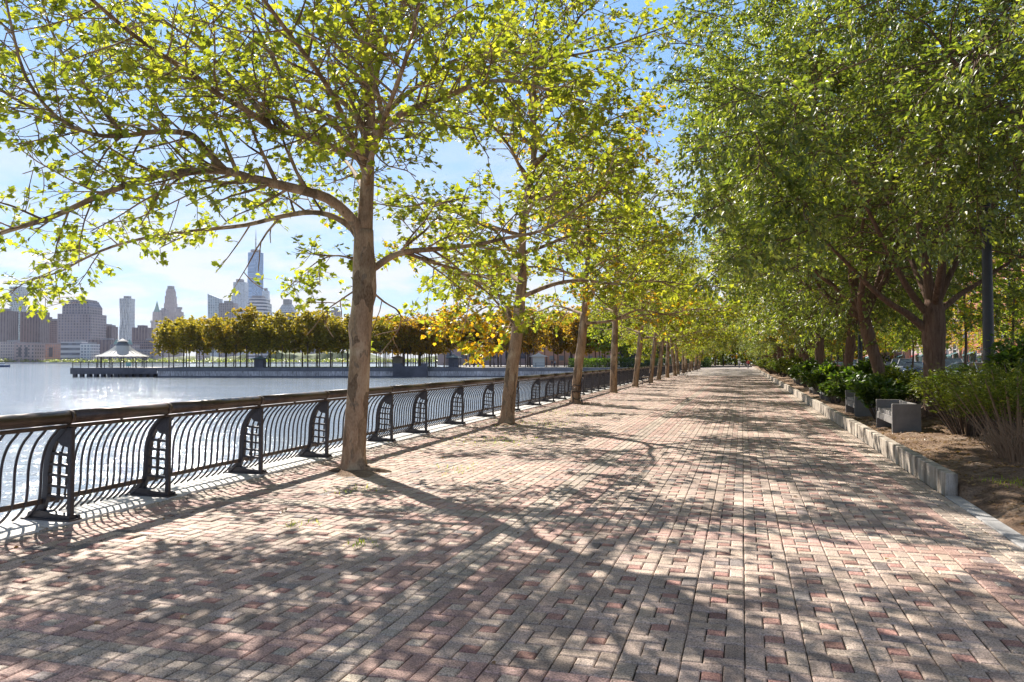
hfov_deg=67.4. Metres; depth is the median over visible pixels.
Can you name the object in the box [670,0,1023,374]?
elm tree
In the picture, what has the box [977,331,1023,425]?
vine shrub
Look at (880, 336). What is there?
street tree
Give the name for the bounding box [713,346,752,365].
shore tree
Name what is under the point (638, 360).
plane tree
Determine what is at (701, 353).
plane tree
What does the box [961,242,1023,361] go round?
brick building
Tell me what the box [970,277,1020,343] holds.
street tree
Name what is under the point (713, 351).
shore tree
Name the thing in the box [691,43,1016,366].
elm tree
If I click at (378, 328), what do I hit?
tree
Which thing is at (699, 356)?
plane tree
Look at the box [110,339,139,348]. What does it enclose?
riverfront building
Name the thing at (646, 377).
iron bench
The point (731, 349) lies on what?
elm tree
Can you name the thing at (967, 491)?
soil bed
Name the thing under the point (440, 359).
terminal block
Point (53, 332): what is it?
apartment tower
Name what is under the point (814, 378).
broadleaf shrub
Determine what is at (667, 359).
plane tree
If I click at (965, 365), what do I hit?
broadleaf shrub
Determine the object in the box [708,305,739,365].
shore tree
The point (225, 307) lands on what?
office tower
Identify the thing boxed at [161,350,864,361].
hills
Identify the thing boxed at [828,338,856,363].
street tree
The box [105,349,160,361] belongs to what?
riverfront building
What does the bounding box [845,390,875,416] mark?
concrete bench
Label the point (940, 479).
kerb
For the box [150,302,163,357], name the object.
gothic tower
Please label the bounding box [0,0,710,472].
plane tree
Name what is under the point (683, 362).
plane tree
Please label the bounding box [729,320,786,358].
elm tree
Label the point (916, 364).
parked car
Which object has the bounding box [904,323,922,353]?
street tree
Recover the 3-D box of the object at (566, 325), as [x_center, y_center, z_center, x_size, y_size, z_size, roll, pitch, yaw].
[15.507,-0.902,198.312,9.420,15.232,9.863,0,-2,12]
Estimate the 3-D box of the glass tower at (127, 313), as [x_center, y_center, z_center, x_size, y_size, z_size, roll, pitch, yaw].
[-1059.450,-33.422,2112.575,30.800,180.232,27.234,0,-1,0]
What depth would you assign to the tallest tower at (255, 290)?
2885.58 m
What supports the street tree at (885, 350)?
on the sidewalk
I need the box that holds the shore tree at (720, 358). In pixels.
[712,307,738,365]
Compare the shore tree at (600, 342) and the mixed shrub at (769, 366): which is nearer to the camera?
the mixed shrub at (769, 366)
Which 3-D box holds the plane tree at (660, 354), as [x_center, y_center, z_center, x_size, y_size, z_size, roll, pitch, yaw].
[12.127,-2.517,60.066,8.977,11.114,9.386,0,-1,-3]
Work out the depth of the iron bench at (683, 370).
73.89 m
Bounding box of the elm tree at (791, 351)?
[721,295,814,359]
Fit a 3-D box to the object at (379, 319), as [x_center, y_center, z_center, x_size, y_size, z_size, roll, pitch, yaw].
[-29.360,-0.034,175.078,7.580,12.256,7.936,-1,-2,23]
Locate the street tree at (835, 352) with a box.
[824,340,844,365]
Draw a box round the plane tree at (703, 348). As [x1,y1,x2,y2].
[659,295,714,368]
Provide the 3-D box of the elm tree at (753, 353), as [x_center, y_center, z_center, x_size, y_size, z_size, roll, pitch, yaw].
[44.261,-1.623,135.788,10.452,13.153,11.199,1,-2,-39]
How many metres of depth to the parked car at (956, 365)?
51.55 m
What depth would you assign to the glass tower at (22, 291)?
1753.18 m
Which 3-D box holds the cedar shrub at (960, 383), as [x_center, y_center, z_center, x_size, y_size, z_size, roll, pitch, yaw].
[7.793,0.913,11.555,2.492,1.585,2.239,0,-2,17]
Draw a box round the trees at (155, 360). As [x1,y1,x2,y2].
[0,358,434,361]
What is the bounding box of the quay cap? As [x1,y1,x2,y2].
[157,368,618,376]
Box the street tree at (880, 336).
[856,322,903,349]
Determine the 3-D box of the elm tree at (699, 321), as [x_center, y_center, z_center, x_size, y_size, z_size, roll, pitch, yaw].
[19.768,-4.419,53.585,12.365,14.546,13.887,-1,-2,44]
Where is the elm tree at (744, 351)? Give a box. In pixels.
[733,335,787,359]
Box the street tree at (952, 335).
[915,309,963,349]
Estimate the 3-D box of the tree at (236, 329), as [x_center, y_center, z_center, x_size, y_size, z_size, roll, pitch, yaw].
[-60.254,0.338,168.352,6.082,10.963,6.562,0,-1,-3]
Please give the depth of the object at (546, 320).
208.91 m
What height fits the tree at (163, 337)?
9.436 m
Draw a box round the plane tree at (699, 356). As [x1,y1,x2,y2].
[677,347,718,367]
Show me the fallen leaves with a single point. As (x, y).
(938, 461)
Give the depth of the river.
58.73 m
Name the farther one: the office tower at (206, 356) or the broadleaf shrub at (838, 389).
the office tower at (206, 356)
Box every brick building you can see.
[864,297,909,362]
[911,265,961,361]
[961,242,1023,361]
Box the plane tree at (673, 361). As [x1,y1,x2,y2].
[618,271,711,375]
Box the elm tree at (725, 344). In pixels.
[703,321,808,360]
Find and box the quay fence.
[443,363,648,367]
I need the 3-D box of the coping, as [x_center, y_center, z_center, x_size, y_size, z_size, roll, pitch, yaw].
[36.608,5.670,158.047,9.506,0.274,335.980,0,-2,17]
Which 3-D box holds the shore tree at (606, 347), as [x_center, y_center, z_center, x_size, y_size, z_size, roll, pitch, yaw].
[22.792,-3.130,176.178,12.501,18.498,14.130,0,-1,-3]
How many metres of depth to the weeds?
8.85 m
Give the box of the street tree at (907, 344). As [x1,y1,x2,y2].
[889,319,917,358]
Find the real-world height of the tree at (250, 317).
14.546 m
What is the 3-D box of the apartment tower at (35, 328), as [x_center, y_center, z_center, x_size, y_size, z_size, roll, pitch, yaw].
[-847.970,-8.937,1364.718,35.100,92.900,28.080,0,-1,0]
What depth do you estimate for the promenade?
5.59 m
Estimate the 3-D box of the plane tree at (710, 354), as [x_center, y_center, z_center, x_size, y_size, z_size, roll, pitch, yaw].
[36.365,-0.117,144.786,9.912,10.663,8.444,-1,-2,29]
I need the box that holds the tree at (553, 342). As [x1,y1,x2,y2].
[541,320,565,366]
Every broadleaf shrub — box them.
[772,363,786,376]
[788,363,816,387]
[791,357,839,376]
[798,361,843,395]
[817,380,841,402]
[826,373,870,403]
[827,366,873,384]
[840,358,898,375]
[849,372,910,419]
[929,363,995,425]
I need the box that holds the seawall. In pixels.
[0,362,434,363]
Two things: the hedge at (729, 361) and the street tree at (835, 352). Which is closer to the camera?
the street tree at (835, 352)
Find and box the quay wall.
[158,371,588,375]
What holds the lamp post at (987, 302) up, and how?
on the soil bed at (967, 491)
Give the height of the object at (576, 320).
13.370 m
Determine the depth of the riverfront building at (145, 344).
1060.26 m
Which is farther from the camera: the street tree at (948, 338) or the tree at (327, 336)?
the tree at (327, 336)
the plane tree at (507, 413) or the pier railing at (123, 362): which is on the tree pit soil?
the plane tree at (507, 413)
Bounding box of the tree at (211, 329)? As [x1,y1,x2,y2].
[193,315,227,367]
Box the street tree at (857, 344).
[842,333,885,351]
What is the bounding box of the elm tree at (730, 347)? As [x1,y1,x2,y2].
[720,323,777,357]
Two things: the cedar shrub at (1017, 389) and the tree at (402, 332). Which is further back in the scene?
the tree at (402, 332)
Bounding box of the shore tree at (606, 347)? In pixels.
[587,288,633,358]
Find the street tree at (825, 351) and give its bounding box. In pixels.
[824,341,840,360]
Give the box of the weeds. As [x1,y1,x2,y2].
[275,409,1023,546]
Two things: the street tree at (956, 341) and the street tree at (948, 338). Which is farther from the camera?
the street tree at (956, 341)
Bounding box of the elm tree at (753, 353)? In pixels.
[734,334,776,359]
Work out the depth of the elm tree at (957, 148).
11.29 m
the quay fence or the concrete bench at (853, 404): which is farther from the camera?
the quay fence
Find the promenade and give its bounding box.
[0,365,1023,681]
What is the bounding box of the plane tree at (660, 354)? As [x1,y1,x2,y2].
[611,237,726,379]
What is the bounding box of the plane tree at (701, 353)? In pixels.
[673,333,708,369]
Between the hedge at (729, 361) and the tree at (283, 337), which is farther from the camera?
the hedge at (729, 361)
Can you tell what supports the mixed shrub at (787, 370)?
on the soil bed at (967, 491)
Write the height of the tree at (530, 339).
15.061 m
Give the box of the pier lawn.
[171,366,439,367]
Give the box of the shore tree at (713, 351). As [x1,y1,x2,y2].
[697,303,726,361]
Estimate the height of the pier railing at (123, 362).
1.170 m
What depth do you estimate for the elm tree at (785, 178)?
15.41 m
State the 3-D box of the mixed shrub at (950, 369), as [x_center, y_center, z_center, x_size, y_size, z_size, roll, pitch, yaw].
[10.143,1.135,15.896,2.897,1.486,2.177,-1,-2,30]
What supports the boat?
on the river
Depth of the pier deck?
169.78 m
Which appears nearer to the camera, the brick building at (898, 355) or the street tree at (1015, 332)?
the street tree at (1015, 332)
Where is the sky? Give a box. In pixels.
[0,0,1023,359]
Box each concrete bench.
[794,379,801,384]
[809,386,819,393]
[820,383,839,401]
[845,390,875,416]
[876,399,921,432]
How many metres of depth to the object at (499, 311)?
188.15 m
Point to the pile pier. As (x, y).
(126, 372)
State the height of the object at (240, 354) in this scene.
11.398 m
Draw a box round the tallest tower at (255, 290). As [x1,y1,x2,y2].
[247,236,262,302]
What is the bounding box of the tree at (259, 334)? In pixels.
[241,319,272,355]
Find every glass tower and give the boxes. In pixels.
[8,287,27,339]
[119,296,134,341]
[208,294,222,356]
[231,279,248,355]
[262,288,269,298]
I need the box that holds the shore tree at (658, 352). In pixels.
[648,340,679,360]
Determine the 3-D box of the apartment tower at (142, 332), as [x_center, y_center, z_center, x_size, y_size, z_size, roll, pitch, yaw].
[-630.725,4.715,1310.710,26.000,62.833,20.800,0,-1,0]
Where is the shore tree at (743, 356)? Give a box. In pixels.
[731,346,751,365]
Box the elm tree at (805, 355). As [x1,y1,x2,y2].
[697,157,891,361]
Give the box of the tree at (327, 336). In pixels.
[316,317,347,367]
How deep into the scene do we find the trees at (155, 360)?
977.11 m
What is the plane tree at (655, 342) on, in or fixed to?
on the tree pit soil
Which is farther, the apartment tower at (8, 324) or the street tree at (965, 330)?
the apartment tower at (8, 324)
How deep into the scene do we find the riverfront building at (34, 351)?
985.11 m
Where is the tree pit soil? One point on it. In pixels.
(356, 473)
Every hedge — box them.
[567,357,711,367]
[706,351,864,364]
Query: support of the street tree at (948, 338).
on the sidewalk
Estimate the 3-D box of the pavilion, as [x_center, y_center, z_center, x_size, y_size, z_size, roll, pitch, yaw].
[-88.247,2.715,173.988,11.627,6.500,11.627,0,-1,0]
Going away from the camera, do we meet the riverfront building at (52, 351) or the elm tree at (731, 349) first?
the elm tree at (731, 349)
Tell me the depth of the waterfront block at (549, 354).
239.96 m
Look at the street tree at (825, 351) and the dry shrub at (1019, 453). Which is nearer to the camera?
the dry shrub at (1019, 453)
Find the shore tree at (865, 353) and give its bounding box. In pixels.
[854,296,893,358]
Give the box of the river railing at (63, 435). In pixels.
[0,363,688,523]
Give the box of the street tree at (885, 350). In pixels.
[873,311,911,365]
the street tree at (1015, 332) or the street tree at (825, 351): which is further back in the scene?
the street tree at (825, 351)
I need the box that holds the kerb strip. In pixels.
[945,496,1023,549]
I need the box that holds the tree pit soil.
[327,377,670,477]
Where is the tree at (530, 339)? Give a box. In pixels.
[522,304,549,354]
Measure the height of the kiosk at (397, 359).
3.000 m
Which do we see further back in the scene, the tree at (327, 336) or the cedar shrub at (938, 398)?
the tree at (327, 336)
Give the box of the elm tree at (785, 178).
[644,0,1023,417]
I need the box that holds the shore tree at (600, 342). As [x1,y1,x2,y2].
[587,286,644,359]
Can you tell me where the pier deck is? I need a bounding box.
[433,367,630,367]
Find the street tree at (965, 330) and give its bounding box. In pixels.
[919,205,1023,367]
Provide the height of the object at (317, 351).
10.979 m
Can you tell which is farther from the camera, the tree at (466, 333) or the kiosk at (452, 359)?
the tree at (466, 333)
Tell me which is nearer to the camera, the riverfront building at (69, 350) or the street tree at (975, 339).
the street tree at (975, 339)
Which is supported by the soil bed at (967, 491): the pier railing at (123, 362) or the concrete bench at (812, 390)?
the concrete bench at (812, 390)
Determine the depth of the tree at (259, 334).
167.12 m
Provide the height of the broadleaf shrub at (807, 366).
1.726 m
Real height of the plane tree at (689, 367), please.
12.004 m
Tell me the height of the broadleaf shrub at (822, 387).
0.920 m
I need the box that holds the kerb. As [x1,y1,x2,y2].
[750,365,957,495]
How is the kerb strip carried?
on the ground
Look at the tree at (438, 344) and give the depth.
171.71 m
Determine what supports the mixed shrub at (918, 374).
on the soil bed at (967, 491)
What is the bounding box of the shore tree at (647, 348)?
[618,324,665,361]
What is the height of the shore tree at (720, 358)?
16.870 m
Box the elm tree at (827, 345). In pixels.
[739,299,846,356]
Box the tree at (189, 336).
[171,317,201,367]
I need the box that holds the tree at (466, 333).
[451,310,483,366]
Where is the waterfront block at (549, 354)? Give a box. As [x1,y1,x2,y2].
[535,346,621,365]
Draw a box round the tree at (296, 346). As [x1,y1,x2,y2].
[279,320,305,366]
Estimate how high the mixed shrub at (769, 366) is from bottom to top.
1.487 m
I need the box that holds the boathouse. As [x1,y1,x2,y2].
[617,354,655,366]
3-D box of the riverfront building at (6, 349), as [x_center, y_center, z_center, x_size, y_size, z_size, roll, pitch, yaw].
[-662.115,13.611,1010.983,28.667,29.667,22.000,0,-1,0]
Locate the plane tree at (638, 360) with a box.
[569,204,744,386]
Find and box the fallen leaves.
[14,395,1023,664]
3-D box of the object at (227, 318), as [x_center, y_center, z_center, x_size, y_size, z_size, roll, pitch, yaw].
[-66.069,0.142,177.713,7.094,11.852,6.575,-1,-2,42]
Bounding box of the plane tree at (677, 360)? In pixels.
[637,266,731,374]
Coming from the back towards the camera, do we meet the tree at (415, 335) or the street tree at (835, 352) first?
the tree at (415, 335)
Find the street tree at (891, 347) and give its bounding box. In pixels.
[878,321,900,358]
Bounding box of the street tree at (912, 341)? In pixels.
[879,266,958,367]
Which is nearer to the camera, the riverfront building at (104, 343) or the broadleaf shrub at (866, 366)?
the broadleaf shrub at (866, 366)
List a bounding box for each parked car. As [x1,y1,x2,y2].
[891,359,898,368]
[897,359,916,371]
[902,362,922,370]
[945,358,962,366]
[945,362,982,371]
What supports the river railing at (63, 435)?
on the coping
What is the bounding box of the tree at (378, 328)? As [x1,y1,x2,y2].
[371,319,395,367]
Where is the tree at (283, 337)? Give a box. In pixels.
[258,309,296,367]
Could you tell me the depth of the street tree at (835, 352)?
101.80 m
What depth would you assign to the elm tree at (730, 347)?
98.45 m
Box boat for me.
[0,363,9,366]
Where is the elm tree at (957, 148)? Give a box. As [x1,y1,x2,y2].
[780,0,1023,280]
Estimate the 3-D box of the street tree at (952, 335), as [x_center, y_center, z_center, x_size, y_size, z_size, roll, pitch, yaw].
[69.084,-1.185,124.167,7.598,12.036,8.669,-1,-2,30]
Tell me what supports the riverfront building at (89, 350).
on the far shore
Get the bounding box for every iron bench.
[572,377,583,403]
[641,370,650,384]
[679,367,687,375]
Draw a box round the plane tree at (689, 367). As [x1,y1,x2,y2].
[670,287,727,371]
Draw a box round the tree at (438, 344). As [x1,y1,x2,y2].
[419,323,445,366]
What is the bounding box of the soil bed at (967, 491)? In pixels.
[752,365,1023,535]
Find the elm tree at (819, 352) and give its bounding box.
[696,139,920,364]
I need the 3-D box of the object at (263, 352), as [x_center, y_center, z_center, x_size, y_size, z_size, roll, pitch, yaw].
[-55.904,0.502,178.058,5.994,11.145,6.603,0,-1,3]
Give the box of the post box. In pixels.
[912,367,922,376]
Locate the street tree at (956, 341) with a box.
[946,295,980,358]
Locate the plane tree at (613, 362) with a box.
[517,149,731,392]
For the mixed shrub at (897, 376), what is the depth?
18.84 m
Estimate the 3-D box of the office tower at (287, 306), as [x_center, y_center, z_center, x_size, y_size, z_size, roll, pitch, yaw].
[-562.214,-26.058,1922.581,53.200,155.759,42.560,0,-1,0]
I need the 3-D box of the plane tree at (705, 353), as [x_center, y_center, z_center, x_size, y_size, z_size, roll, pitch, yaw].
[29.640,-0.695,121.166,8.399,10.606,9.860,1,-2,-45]
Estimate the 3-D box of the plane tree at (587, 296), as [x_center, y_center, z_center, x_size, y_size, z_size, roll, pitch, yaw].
[3.200,-3.123,26.266,9.846,10.592,8.388,0,-2,17]
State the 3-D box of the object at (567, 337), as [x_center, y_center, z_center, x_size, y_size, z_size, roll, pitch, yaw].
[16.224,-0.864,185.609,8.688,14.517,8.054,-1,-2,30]
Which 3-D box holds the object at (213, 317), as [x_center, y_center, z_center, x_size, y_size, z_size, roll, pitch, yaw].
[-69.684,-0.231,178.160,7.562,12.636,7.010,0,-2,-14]
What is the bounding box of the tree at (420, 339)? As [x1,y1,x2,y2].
[413,316,438,363]
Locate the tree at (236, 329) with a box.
[220,317,250,367]
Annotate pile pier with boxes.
[70,367,170,376]
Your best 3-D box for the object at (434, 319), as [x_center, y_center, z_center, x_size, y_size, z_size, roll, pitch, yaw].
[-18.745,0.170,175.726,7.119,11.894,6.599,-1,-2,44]
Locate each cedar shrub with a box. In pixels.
[905,360,1012,436]
[933,350,1023,434]
[940,362,1023,457]
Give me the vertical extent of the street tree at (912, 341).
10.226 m
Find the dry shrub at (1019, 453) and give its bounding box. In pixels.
[964,413,1023,464]
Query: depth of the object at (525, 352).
195.96 m
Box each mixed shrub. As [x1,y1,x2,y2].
[757,357,788,373]
[765,362,784,374]
[772,353,829,379]
[783,362,837,373]
[871,363,923,409]
[880,365,923,401]
[931,366,1014,422]
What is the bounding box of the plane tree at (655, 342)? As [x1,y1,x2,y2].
[602,234,738,382]
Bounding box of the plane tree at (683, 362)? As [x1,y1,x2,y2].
[644,278,713,372]
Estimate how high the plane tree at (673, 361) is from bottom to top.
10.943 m
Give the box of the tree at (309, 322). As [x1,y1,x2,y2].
[290,310,326,367]
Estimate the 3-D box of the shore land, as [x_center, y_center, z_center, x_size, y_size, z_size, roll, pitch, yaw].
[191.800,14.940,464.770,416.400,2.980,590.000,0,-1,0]
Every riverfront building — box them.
[0,340,19,360]
[14,342,44,361]
[42,343,60,360]
[60,340,87,361]
[80,342,99,361]
[90,338,114,358]
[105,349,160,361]
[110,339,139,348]
[132,339,160,350]
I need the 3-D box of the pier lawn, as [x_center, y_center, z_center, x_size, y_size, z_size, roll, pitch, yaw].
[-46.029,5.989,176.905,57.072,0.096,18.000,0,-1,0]
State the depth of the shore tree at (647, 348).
186.69 m
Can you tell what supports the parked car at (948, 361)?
on the ground
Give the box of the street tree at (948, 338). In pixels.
[895,292,974,350]
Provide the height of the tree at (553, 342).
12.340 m
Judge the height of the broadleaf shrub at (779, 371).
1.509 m
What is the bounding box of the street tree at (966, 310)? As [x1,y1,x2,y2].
[951,218,1023,345]
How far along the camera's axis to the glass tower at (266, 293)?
2605.17 m
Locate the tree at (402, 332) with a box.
[390,318,415,365]
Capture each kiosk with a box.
[251,356,268,367]
[391,355,402,362]
[445,354,460,367]
[529,353,547,366]
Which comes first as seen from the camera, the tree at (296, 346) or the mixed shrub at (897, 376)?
the mixed shrub at (897, 376)
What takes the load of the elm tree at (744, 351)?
on the soil bed at (967, 491)
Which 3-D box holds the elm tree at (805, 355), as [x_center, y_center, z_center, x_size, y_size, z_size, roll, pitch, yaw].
[17.969,-4.588,47.542,11.580,14.573,12.407,-1,-2,42]
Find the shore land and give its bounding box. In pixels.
[459,362,751,366]
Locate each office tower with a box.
[57,300,106,342]
[160,308,167,356]
[197,318,209,360]
[218,301,237,356]
[247,296,272,361]
[280,299,298,352]
[331,308,340,320]
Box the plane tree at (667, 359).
[619,250,727,377]
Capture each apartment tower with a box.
[0,308,17,341]
[20,310,49,342]
[49,319,56,342]
[106,324,117,339]
[132,325,152,339]
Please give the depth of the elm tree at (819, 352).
39.41 m
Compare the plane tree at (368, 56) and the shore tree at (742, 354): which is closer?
the plane tree at (368, 56)
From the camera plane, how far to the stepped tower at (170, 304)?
2356.15 m
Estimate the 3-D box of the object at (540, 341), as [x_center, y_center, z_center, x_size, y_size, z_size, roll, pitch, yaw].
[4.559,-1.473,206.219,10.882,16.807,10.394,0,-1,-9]
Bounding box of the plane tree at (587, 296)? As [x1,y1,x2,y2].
[474,93,756,403]
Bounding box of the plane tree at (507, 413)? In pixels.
[330,0,736,423]
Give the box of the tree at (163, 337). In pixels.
[149,325,176,367]
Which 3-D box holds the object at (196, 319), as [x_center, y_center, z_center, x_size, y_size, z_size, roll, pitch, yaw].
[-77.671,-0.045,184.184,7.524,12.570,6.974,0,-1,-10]
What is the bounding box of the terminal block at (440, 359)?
[437,348,532,364]
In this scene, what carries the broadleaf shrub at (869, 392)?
on the soil bed at (967, 491)
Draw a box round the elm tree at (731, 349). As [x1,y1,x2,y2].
[715,335,769,356]
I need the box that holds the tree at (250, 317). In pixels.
[225,303,266,366]
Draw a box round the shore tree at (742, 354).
[739,345,758,361]
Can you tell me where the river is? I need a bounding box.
[0,364,582,517]
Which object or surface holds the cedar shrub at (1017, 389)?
on the soil bed at (967, 491)
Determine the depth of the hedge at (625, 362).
170.26 m
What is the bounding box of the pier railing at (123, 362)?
[72,362,186,367]
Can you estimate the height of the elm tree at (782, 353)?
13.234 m
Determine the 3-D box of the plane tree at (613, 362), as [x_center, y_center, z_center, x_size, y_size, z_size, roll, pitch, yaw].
[4.534,-3.328,36.142,8.585,11.507,8.495,1,-2,-34]
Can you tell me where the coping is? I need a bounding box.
[0,370,681,540]
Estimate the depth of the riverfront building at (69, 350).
1010.05 m
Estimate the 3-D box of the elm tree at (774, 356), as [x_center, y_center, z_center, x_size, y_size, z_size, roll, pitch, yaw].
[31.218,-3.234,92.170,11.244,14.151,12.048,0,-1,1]
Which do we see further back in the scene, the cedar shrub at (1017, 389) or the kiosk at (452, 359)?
the kiosk at (452, 359)
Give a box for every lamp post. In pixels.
[846,274,862,368]
[926,159,996,426]
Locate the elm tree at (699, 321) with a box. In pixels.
[676,189,875,361]
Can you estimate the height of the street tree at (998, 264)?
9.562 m
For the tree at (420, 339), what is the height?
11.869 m
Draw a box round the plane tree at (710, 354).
[688,330,731,368]
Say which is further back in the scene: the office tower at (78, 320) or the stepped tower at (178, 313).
the stepped tower at (178, 313)
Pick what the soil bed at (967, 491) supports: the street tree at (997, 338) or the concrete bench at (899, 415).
the concrete bench at (899, 415)
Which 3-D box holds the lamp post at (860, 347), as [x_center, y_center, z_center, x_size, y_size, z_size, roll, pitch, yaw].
[14.911,-0.461,33.880,1.340,5.460,0.280,0,-2,-16]
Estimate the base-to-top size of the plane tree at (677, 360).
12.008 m
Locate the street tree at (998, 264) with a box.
[969,210,1023,319]
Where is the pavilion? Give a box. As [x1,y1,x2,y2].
[95,339,148,367]
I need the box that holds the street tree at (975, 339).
[953,312,1003,361]
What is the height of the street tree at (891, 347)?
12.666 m
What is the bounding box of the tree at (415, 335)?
[404,314,432,365]
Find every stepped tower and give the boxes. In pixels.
[164,286,177,356]
[173,307,184,356]
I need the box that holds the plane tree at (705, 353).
[694,306,727,366]
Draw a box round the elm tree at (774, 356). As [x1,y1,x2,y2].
[732,308,810,359]
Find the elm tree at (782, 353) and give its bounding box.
[727,299,833,359]
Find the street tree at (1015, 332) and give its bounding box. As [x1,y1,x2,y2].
[993,273,1023,338]
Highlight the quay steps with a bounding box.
[393,363,427,376]

